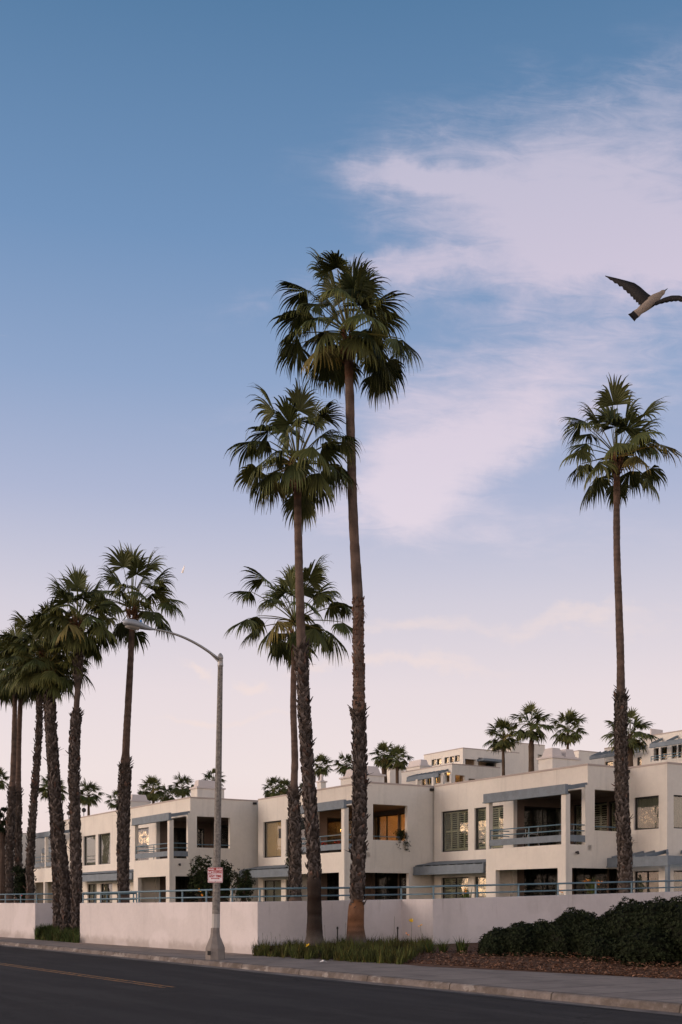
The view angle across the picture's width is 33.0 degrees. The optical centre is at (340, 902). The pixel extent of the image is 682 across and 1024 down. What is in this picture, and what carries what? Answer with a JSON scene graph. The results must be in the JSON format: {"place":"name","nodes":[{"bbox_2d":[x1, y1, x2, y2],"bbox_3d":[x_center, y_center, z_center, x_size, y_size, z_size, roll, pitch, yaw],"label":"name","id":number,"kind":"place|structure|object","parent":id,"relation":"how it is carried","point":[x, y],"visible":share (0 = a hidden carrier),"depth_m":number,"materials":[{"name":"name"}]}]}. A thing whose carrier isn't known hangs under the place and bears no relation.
{"place":"outdoors","nodes":[
{"label":"outdoors","id":0,"kind":"place"},
{"bbox_2d":[0,946,681,1023],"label":"road","id":1,"kind":"structure","parent":0,"point":[199,995],"depth_m":21.85,"materials":[{"name":"grey asphalt"}]},
{"bbox_2d":[0,963,172,987],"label":"road marking","id":2,"kind":"object","parent":1,"relation":"on","point":[88,975],"visible":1,"depth_m":29.17,"materials":[{"name":"paint"}]},
{"bbox_2d":[2,946,627,1010],"bbox_3d":[-7.859,1.873,39.087,0.464,0.001,46.500,0,0,-34],"label":"road patch","id":3,"kind":"object","parent":1,"relation":"on","point":[398,987],"visible":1,"depth_m":24.21,"materials":[{"name":"asphalt"}]},
{"bbox_2d":[0,945,681,1015],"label":"gutter","id":4,"kind":"object","parent":1,"relation":"on","point":[574,1003],"visible":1,"depth_m":26.64,"materials":[{"name":"concrete"}]},
{"bbox_2d":[0,937,681,1002],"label":"sidewalk","id":5,"kind":"structure","parent":0,"point":[659,989],"depth_m":27.25,"materials":[{"name":"grey concrete"}]},
{"bbox_2d":[123,619,224,959],"bbox_3d":[-4.897,-3.247,34.156,3.311,9.954,0.589,0,0,-38],"label":"street lamp","id":6,"kind":"object","parent":5,"relation":"on","point":[215,948],"visible":1,"depth_m":34.89,"materials":[{"name":"metal"}]},
{"bbox_2d":[208,867,222,882],"bbox_3d":[-3.805,-0.826,34.877,0.460,0.460,0.054,0,0,2],"label":"parking sign","id":7,"kind":"object","parent":6,"relation":"attached to","point":[215,875],"visible":1,"depth_m":34.86,"materials":[{"name":"metal"}]},
{"bbox_2d":[258,942,681,978],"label":"mulch bed","id":8,"kind":"object","parent":5,"relation":"on","point":[473,945],"visible":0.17,"depth_m":31.26,"materials":[{"name":"wood"}]},
{"bbox_2d":[223,377,365,945],"bbox_3d":[-1.535,-7.764,37.932,4.651,18.365,5.135,0,0,0],"label":"palm tree","id":9,"kind":"object","parent":8,"relation":"on","point":[302,483],"visible":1,"depth_m":37.69,"materials":[{"name":"green plant"}]},
{"bbox_2d":[266,247,423,944],"bbox_3d":[0.194,-10.279,39.023,5.267,23.461,4.995,0,0,44],"label":"palm tree","id":10,"kind":"object","parent":8,"relation":"on","point":[336,367],"visible":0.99,"depth_m":38.64,"materials":[{"name":"green plant"}]},
{"bbox_2d":[251,933,438,964],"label":"grass","id":11,"kind":"structure","parent":8,"relation":"on","point":[381,951],"depth_m":35.57,"materials":[{"name":"plant"}]},
{"bbox_2d":[421,939,438,952],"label":"strap leaf plant","id":12,"kind":"object","parent":8,"relation":"on","point":[430,948],"visible":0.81,"depth_m":35.27,"materials":[{"name":"green plant"}]},
{"bbox_2d":[433,938,452,951],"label":"strap leaf plant","id":13,"kind":"object","parent":8,"relation":"on","point":[443,946],"visible":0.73,"depth_m":35.29,"materials":[{"name":"green plant"}]},
{"bbox_2d":[453,936,471,952],"bbox_3d":[3.633,1.278,35.060,0.746,0.604,0.779,0,0,21],"label":"strap leaf plant","id":14,"kind":"object","parent":8,"relation":"on","point":[460,945],"visible":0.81,"depth_m":35.07,"materials":[{"name":"green plant"}]},
{"bbox_2d":[476,918,552,956],"bbox_3d":[5.376,1.191,34.339,2.678,1.448,2.132,0,0,11],"label":"shrub","id":15,"kind":"object","parent":8,"relation":"on","point":[521,937],"visible":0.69,"depth_m":33.66,"materials":[{"name":"green plant"}]},
{"bbox_2d":[544,907,613,958],"bbox_3d":[6.994,1.063,33.212,1.963,1.897,3.376,0,0,-33],"label":"shrub","id":16,"kind":"object","parent":8,"relation":"on","point":[570,932],"visible":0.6,"depth_m":32.80,"materials":[{"name":"green plant"}]},
{"bbox_2d":[581,894,681,966],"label":"shrub","id":17,"kind":"object","parent":8,"relation":"on","point":[644,933],"visible":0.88,"depth_m":29.89,"materials":[{"name":"green plant"}]},
{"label":"soil bed","id":18,"kind":"structure","parent":5,"relation":"on","visible":0},
{"bbox_2d":[0,598,89,927],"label":"palm tree","id":19,"kind":"object","parent":18,"relation":"on","point":[19,623],"visible":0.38,"depth_m":53.30,"materials":[{"name":"green plant"}]},
{"bbox_2d":[0,614,94,930],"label":"palm tree","id":20,"kind":"object","parent":18,"relation":"on","point":[52,686],"visible":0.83,"depth_m":52.27,"materials":[{"name":"green plant"}]},
{"bbox_2d":[33,923,79,942],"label":"grass","id":21,"kind":"structure","parent":18,"relation":"on","point":[48,933],"depth_m":51.77,"materials":[{"name":"plant"}]},
{"bbox_2d":[24,564,120,929],"bbox_3d":[-11.722,-6.722,51.470,4.024,16.505,4.140,0,0,32],"label":"palm tree","id":22,"kind":"object","parent":18,"relation":"on","point":[78,642],"visible":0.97,"depth_m":51.24,"materials":[{"name":"green plant"}]},
{"bbox_2d":[0,0,681,832],"label":"sky","id":23,"kind":"structure","parent":0,"point":[165,164],"materials":[{"name":"blue"}]},
{"bbox_2d":[605,276,681,320],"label":"seagull","id":24,"kind":"object","parent":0,"point":[646,301],"visible":1,"depth_m":15.02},
{"label":"yard","id":25,"kind":"structure","parent":0,"visible":0},
{"bbox_2d":[0,807,7,902],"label":"tree","id":26,"kind":"object","parent":25,"relation":"on","point":[2,848],"visible":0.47,"depth_m":91.78,"materials":[{"name":"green plant"}]},
{"bbox_2d":[0,767,9,789],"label":"palm tree","id":27,"kind":"object","parent":25,"relation":"on","point":[2,783],"visible":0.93,"depth_m":99.88,"materials":[{"name":"green plant"}]},
{"bbox_2d":[0,629,39,902],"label":"palm tree","id":28,"kind":"object","parent":25,"relation":"on","point":[18,856],"visible":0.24,"depth_m":65.39,"materials":[{"name":"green plant"}]},
{"bbox_2d":[0,624,46,902],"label":"palm tree","id":29,"kind":"object","parent":25,"relation":"on","point":[13,698],"visible":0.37,"depth_m":63.87,"materials":[{"name":"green plant"}]},
{"bbox_2d":[10,864,36,902],"bbox_3d":[-17.090,-0.967,61.978,1.406,2.225,1.362,0,0,41],"label":"shrub","id":30,"kind":"object","parent":25,"relation":"on","point":[19,881],"visible":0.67,"depth_m":61.70,"materials":[{"name":"green plant"}]},
{"bbox_2d":[5,833,50,893],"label":"apartment building","id":31,"kind":"structure","parent":25,"relation":"on","point":[40,844],"depth_m":109.77,"materials":[{"name":"paint"}]},
{"bbox_2d":[0,609,71,902],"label":"palm tree","id":32,"kind":"object","parent":25,"relation":"on","point":[31,838],"visible":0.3,"depth_m":59.84,"materials":[{"name":"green plant"}]},
{"bbox_2d":[41,847,50,867],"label":"apartment building","id":33,"kind":"structure","parent":25,"relation":"on","point":[43,852],"depth_m":107.09,"materials":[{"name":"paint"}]},
{"bbox_2d":[38,772,68,801],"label":"palm tree","id":34,"kind":"object","parent":25,"relation":"on","point":[43,790],"visible":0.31,"depth_m":95.95,"materials":[{"name":"green plant"}]},
{"bbox_2d":[79,777,105,815],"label":"palm tree","id":35,"kind":"object","parent":25,"relation":"on","point":[88,801],"visible":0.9,"depth_m":99.76,"materials":[{"name":"green plant"}]},
{"bbox_2d":[105,789,118,809],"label":"palm tree","id":36,"kind":"object","parent":25,"relation":"on","point":[113,805],"visible":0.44,"depth_m":103.78,"materials":[{"name":"green plant"}]},
{"bbox_2d":[83,541,187,902],"bbox_3d":[-9.986,-8.563,55.213,5.373,17.326,5.383,0,0,0],"label":"palm tree","id":37,"kind":"object","parent":25,"relation":"on","point":[131,561],"visible":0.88,"depth_m":54.83,"materials":[{"name":"green plant"}]},
{"bbox_2d":[34,780,257,902],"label":"apartment building","id":38,"kind":"structure","parent":25,"relation":"on","point":[170,840],"depth_m":76.22,"materials":[{"name":"paint"}]},
{"bbox_2d":[85,835,95,865],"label":"window","id":39,"kind":"structure","parent":38,"relation":"in","point":[91,841],"depth_m":87.31,"materials":[{"name":"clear glass"}]},
{"bbox_2d":[89,884,96,902],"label":"window","id":40,"kind":"structure","parent":38,"relation":"in","point":[93,886],"depth_m":86.80,"materials":[{"name":"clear glass"}]},
{"bbox_2d":[99,833,109,864],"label":"window","id":41,"kind":"structure","parent":38,"relation":"in","point":[105,838],"depth_m":84.83,"materials":[{"name":"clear glass"}]},
{"bbox_2d":[102,883,111,902],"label":"window","id":42,"kind":"structure","parent":38,"relation":"in","point":[107,887],"depth_m":84.13,"materials":[{"name":"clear glass"}]},
{"bbox_2d":[129,831,139,861],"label":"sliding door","id":43,"kind":"structure","parent":38,"relation":"in","point":[138,831],"depth_m":80.67,"materials":[{"name":"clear glass"}]},
{"bbox_2d":[138,827,148,859],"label":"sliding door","id":44,"kind":"structure","parent":38,"relation":"in","point":[146,831],"depth_m":79.28,"materials":[{"name":"clear glass"}]},
{"bbox_2d":[174,828,203,858],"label":"sliding door","id":45,"kind":"structure","parent":38,"relation":"in","point":[179,833],"depth_m":78.01,"materials":[{"name":"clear glass"}]},
{"bbox_2d":[175,876,203,901],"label":"sliding door","id":46,"kind":"structure","parent":38,"relation":"in","point":[181,882],"depth_m":78.09,"materials":[{"name":"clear glass"}]},
{"bbox_2d":[213,825,227,847],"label":"sliding door","id":47,"kind":"structure","parent":38,"relation":"in","point":[224,831],"depth_m":77.94,"materials":[{"name":"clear glass"}]},
{"bbox_2d":[138,774,170,803],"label":"palm tree","id":48,"kind":"object","parent":25,"relation":"on","point":[151,795],"visible":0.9,"depth_m":95.73,"materials":[{"name":"green plant"}]},
{"bbox_2d":[159,784,179,801],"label":"palm tree","id":49,"kind":"object","parent":25,"relation":"on","point":[166,798],"visible":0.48,"depth_m":99.71,"materials":[{"name":"green plant"}]},
{"bbox_2d":[168,772,193,798],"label":"palm tree","id":50,"kind":"object","parent":25,"relation":"on","point":[182,792],"visible":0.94,"depth_m":97.67,"materials":[{"name":"green plant"}]},
{"bbox_2d":[186,855,212,901],"bbox_3d":[-5.604,-0.883,46.043,1.134,2.062,1.115,0,0,0],"label":"shrub","id":51,"kind":"object","parent":25,"relation":"on","point":[200,879],"visible":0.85,"depth_m":45.86,"materials":[{"name":"green plant"}]},
{"bbox_2d":[201,767,225,785],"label":"palm tree","id":52,"kind":"object","parent":25,"relation":"on","point":[208,776],"visible":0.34,"depth_m":97.81,"materials":[{"name":"green plant"}]},
{"bbox_2d":[211,859,234,901],"bbox_3d":[-4.786,-0.830,46.949,1.155,1.877,1.102,0,0,-17],"label":"shrub","id":53,"kind":"object","parent":25,"relation":"on","point":[226,882],"visible":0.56,"depth_m":46.86,"materials":[{"name":"green plant"}]},
{"bbox_2d":[232,868,255,901],"bbox_3d":[-3.894,-0.638,45.989,1.049,1.493,1.171,0,0,0],"label":"shrub","id":54,"kind":"object","parent":25,"relation":"on","point":[247,882],"visible":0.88,"depth_m":45.88,"materials":[{"name":"green plant"}]},
{"bbox_2d":[262,776,287,797],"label":"palm tree","id":55,"kind":"object","parent":25,"relation":"on","point":[269,792],"visible":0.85,"depth_m":104.74,"materials":[{"name":"green plant"}]},
{"bbox_2d":[278,778,290,794],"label":"palm tree","id":56,"kind":"object","parent":25,"relation":"on","point":[286,782],"visible":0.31,"depth_m":109.77,"materials":[{"name":"green plant"}]},
{"bbox_2d":[224,554,366,900],"bbox_3d":[-1.976,-7.581,49.831,6.344,15.362,5.599,0,0,0],"label":"palm tree","id":57,"kind":"object","parent":25,"relation":"on","point":[280,646],"visible":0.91,"depth_m":49.66,"materials":[{"name":"green plant"}]},
{"bbox_2d":[313,754,334,780],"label":"palm tree","id":58,"kind":"object","parent":25,"relation":"on","point":[320,770],"visible":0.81,"depth_m":89.84,"materials":[{"name":"green plant"}]},
{"bbox_2d":[239,766,433,901],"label":"apartment building","id":59,"kind":"structure","parent":25,"relation":"on","point":[392,808],"depth_m":65.35,"materials":[{"name":"paint"}]},
{"bbox_2d":[265,820,280,857],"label":"window","id":60,"kind":"structure","parent":59,"relation":"in","point":[273,840],"depth_m":71.96,"materials":[{"name":"clear glass"}]},
{"bbox_2d":[265,880,280,901],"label":"window","id":61,"kind":"structure","parent":59,"relation":"in","point":[270,883],"depth_m":71.77,"materials":[{"name":"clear glass"}]},
{"bbox_2d":[287,880,288,900],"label":"window","id":62,"kind":"structure","parent":59,"relation":"in","point":[287,880],"depth_m":70.15,"materials":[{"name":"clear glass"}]},
{"bbox_2d":[287,817,305,854],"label":"window","id":63,"kind":"structure","parent":59,"relation":"in","point":[302,824],"depth_m":69.88,"materials":[{"name":"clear glass"}]},
{"bbox_2d":[321,842,329,852],"bbox_3d":[-0.974,-3.062,64.543,0.460,0.603,0.968,0,0,-32],"label":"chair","id":64,"kind":"object","parent":59,"relation":"on","point":[327,851],"visible":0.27,"depth_m":64.29,"materials":[{"name":"brown"}]},
{"bbox_2d":[330,842,340,852],"bbox_3d":[-0.299,-3.084,63.415,0.409,0.648,0.940,0,0,-32],"label":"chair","id":65,"kind":"object","parent":59,"relation":"on","point":[331,851],"visible":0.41,"depth_m":63.28,"materials":[{"name":"brown"}]},
{"bbox_2d":[327,817,351,851],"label":"sliding door","id":66,"kind":"structure","parent":59,"relation":"in","point":[333,824],"depth_m":68.81,"materials":[{"name":"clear glass"}]},
{"bbox_2d":[327,873,364,900],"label":"sliding door","id":67,"kind":"structure","parent":59,"relation":"in","point":[332,878],"depth_m":68.78,"materials":[{"name":"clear glass"}]},
{"bbox_2d":[375,814,397,839],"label":"sliding door","id":68,"kind":"structure","parent":59,"relation":"in","point":[386,816],"depth_m":68.10,"materials":[{"name":"brown glass"}]},
{"bbox_2d":[375,873,405,899],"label":"sliding door","id":69,"kind":"structure","parent":59,"relation":"in","point":[390,879],"depth_m":68.51,"materials":[{"name":"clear glass"}]},
{"bbox_2d":[399,873,400,898],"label":"sliding door","id":70,"kind":"structure","parent":59,"relation":"in","point":[399,873],"depth_m":66.96,"materials":[{"name":"black glass"}]},
{"bbox_2d":[393,829,410,851],"bbox_3d":[3.324,-3.450,63.931,0.999,1.326,0.824,0,0,-32],"label":"potted plant","id":71,"kind":"object","parent":59,"relation":"on","point":[401,835],"visible":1,"depth_m":63.79,"materials":[{"name":"green plant"}]},
{"bbox_2d":[399,813,404,831],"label":"sliding door","id":72,"kind":"structure","parent":59,"relation":"in","point":[402,813],"depth_m":66.93,"materials":[{"name":"brown glass"}]},
{"bbox_2d":[331,752,352,775],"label":"palm tree","id":73,"kind":"object","parent":25,"relation":"on","point":[345,767],"visible":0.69,"depth_m":91.74,"materials":[{"name":"green plant"}]},
{"bbox_2d":[369,741,399,782],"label":"palm tree","id":74,"kind":"object","parent":25,"relation":"on","point":[383,747],"visible":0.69,"depth_m":85.78,"materials":[{"name":"green plant"}]},
{"bbox_2d":[381,744,413,783],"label":"palm tree","id":75,"kind":"object","parent":25,"relation":"on","point":[398,764],"visible":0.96,"depth_m":83.87,"materials":[{"name":"green plant"}]},
{"bbox_2d":[387,759,499,785],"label":"apartment building","id":76,"kind":"structure","parent":25,"relation":"on","point":[420,772],"depth_m":89.84,"materials":[{"name":"paint"}]},
{"bbox_2d":[435,774,440,783],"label":"window","id":77,"kind":"structure","parent":76,"relation":"in","point":[438,778],"depth_m":89.84,"materials":[{"name":"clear glass"}]},
{"bbox_2d":[462,888,471,897],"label":"flowering plant","id":78,"kind":"object","parent":25,"relation":"on","point":[466,895],"visible":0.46,"depth_m":44.99,"materials":[{"name":"green plant"}]},
{"bbox_2d":[424,747,518,775],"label":"apartment building","id":79,"kind":"structure","parent":25,"relation":"on","point":[474,756],"depth_m":102.19,"materials":[{"name":"paint"}]},
{"bbox_2d":[482,717,523,775],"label":"palm tree","id":80,"kind":"object","parent":25,"relation":"on","point":[504,743],"visible":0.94,"depth_m":83.81,"materials":[{"name":"green plant"}]},
{"bbox_2d":[491,743,544,772],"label":"apartment building","id":81,"kind":"structure","parent":25,"relation":"on","point":[522,749],"depth_m":119.04,"materials":[{"name":"paint"}]},
{"bbox_2d":[508,702,558,771],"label":"palm tree","id":82,"kind":"object","parent":25,"relation":"on","point":[531,734],"visible":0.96,"depth_m":81.81,"materials":[{"name":"green plant"}]},
{"bbox_2d":[413,748,681,898],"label":"apartment building","id":83,"kind":"structure","parent":25,"relation":"on","point":[478,823],"depth_m":57.95,"materials":[{"name":"paint"}]},
{"bbox_2d":[443,809,467,851],"bbox_3d":[6.522,-3.925,63.404,0.500,2.250,2.400,0,0,-32],"label":"window","id":84,"kind":"structure","parent":83,"relation":"in","point":[458,831],"depth_m":63.60,"materials":[{"name":"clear glass"}]},
{"bbox_2d":[443,877,467,898],"bbox_3d":[6.522,-0.665,63.404,0.500,1.430,2.400,0,0,-32],"label":"window","id":85,"kind":"structure","parent":83,"relation":"in","point":[457,880],"depth_m":63.63,"materials":[{"name":"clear glass"}]},
{"bbox_2d":[476,876,485,896],"bbox_3d":[8.079,-0.665,60.906,0.500,1.430,2.380,0,0,-32],"label":"window","id":86,"kind":"structure","parent":83,"relation":"in","point":[483,877],"depth_m":61.59,"materials":[{"name":"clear glass"}]},
{"bbox_2d":[476,805,502,849],"bbox_3d":[8.079,-3.925,60.906,0.500,2.250,2.380,0,0,-32],"label":"window","id":87,"kind":"structure","parent":83,"relation":"in","point":[498,811],"depth_m":61.29,"materials":[{"name":"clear glass"}]},
{"bbox_2d":[513,829,525,846],"bbox_3d":[8.986,-3.204,57.918,0.548,0.954,0.615,0,0,24],"label":"patio chair","id":88,"kind":"object","parent":83,"relation":"on","point":[520,835],"visible":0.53,"depth_m":58.06,"materials":[{"name":"metal"}]},
{"bbox_2d":[524,868,555,895],"bbox_3d":[10.435,-1.050,60.711,2.900,2.300,0.640,0,0,-32],"label":"sliding door","id":89,"kind":"structure","parent":83,"relation":"in","point":[530,875],"depth_m":61.06,"materials":[{"name":"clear glass"}]},
{"bbox_2d":[524,806,560,846],"bbox_3d":[10.435,-3.920,60.711,2.900,2.360,0.640,0,0,-32],"label":"sliding door","id":90,"kind":"structure","parent":83,"relation":"in","point":[533,816],"depth_m":61.06,"materials":[{"name":"clear glass"}]},
{"bbox_2d":[559,826,575,843],"bbox_3d":[10.814,-3.204,55.005,0.615,0.954,0.547,0,0,-15],"label":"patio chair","id":91,"kind":"object","parent":83,"relation":"on","point":[571,828],"visible":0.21,"depth_m":54.98,"materials":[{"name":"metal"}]},
{"bbox_2d":[574,802,613,844],"bbox_3d":[13.211,-3.955,60.146,0.500,2.390,2.450,0,0,-32],"label":"sliding door","id":92,"kind":"structure","parent":83,"relation":"in","point":[600,808],"depth_m":59.88,"materials":[{"name":"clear glass"}]},
{"bbox_2d":[574,868,615,894],"bbox_3d":[13.279,-1.060,60.188,0.660,2.280,2.450,0,0,-32],"label":"sliding door","id":93,"kind":"structure","parent":83,"relation":"in","point":[589,873],"depth_m":60.34,"materials":[{"name":"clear glass"}]},
{"bbox_2d":[609,869,610,893],"bbox_3d":[14.327,-1.060,57.953,0.070,2.280,2.250,0,0,-32],"label":"sliding door","id":94,"kind":"structure","parent":83,"relation":"in","point":[609,869],"depth_m":58.86,"materials":[{"name":"glass"}]},
{"bbox_2d":[609,801,615,830],"bbox_3d":[14.378,-3.955,57.985,0.190,2.390,2.250,0,0,-32],"label":"sliding door","id":95,"kind":"structure","parent":83,"relation":"in","point":[613,825],"depth_m":58.86,"materials":[{"name":"glass"}]},
{"bbox_2d":[635,795,658,829],"bbox_3d":[14.697,-4.265,55.013,0.170,1.570,1.580,0,0,-32],"label":"window","id":96,"kind":"structure","parent":83,"relation":"in","point":[648,808],"depth_m":55.19,"materials":[{"name":"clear glass"}]},
{"bbox_2d":[635,871,658,892],"bbox_3d":[14.697,-0.725,55.013,0.170,1.550,1.580,0,0,-32],"label":"window","id":97,"kind":"structure","parent":83,"relation":"in","point":[645,875],"depth_m":55.06,"materials":[{"name":"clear glass"}]},
{"bbox_2d":[674,795,681,828],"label":"window","id":98,"kind":"structure","parent":83,"relation":"in","point":[677,798],"depth_m":54.54,"materials":[{"name":"grey glass"}]},
{"bbox_2d":[674,871,681,891],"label":"window","id":99,"kind":"structure","parent":83,"relation":"in","point":[677,874],"depth_m":54.54,"materials":[{"name":"beige glass"}]},
{"bbox_2d":[547,707,587,748],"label":"palm tree","id":100,"kind":"object","parent":25,"relation":"on","point":[568,738],"visible":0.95,"depth_m":89.60,"materials":[{"name":"green plant"}]},
{"bbox_2d":[574,750,603,764],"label":"apartment building","id":101,"kind":"structure","parent":25,"relation":"on","point":[584,755],"depth_m":105.51,"materials":[{"name":"paint"}]},
{"bbox_2d":[583,878,601,893],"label":"flowering plant","id":102,"kind":"object","parent":25,"relation":"on","point":[591,887],"visible":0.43,"depth_m":47.41,"materials":[{"name":"green plant"}]},
{"bbox_2d":[559,372,681,892],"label":"palm tree","id":103,"kind":"object","parent":25,"relation":"on","point":[617,461],"visible":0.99,"depth_m":49.81,"materials":[{"name":"green plant"}]},
{"bbox_2d":[600,707,659,766],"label":"palm tree","id":104,"kind":"object","parent":25,"relation":"on","point":[633,741],"visible":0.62,"depth_m":71.75,"materials":[{"name":"green plant"}]},
{"bbox_2d":[589,729,681,765],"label":"apartment building","id":105,"kind":"structure","parent":25,"relation":"on","point":[667,747],"depth_m":81.51,"materials":[{"name":"paint"}]},
{"label":"ground","id":106,"kind":"structure","parent":0,"visible":0},
{"bbox_2d":[0,903,52,938],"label":"boundary wall","id":107,"kind":"structure","parent":106,"relation":"on","point":[20,920],"depth_m":55.57,"materials":[{"name":"paint"}]},
{"bbox_2d":[0,893,133,902],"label":"railing","id":108,"kind":"object","parent":107,"relation":"on","point":[20,899],"visible":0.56,"depth_m":55.21,"materials":[{"name":"metal"}]},
{"bbox_2d":[0,941,681,1012],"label":"kerb","id":109,"kind":"structure","parent":106,"relation":"on","point":[675,1007],"depth_m":25.80,"materials":[{"name":"grey concrete"}]},
{"bbox_2d":[80,891,681,953],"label":"boundary wall","id":110,"kind":"structure","parent":106,"relation":"on","point":[185,925],"depth_m":40.91,"materials":[{"name":"paint"}]},
{"bbox_2d":[82,880,681,902],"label":"railing","id":111,"kind":"object","parent":110,"relation":"on","point":[259,889],"visible":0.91,"depth_m":41.73,"materials":[{"name":"metal"}]}
]}

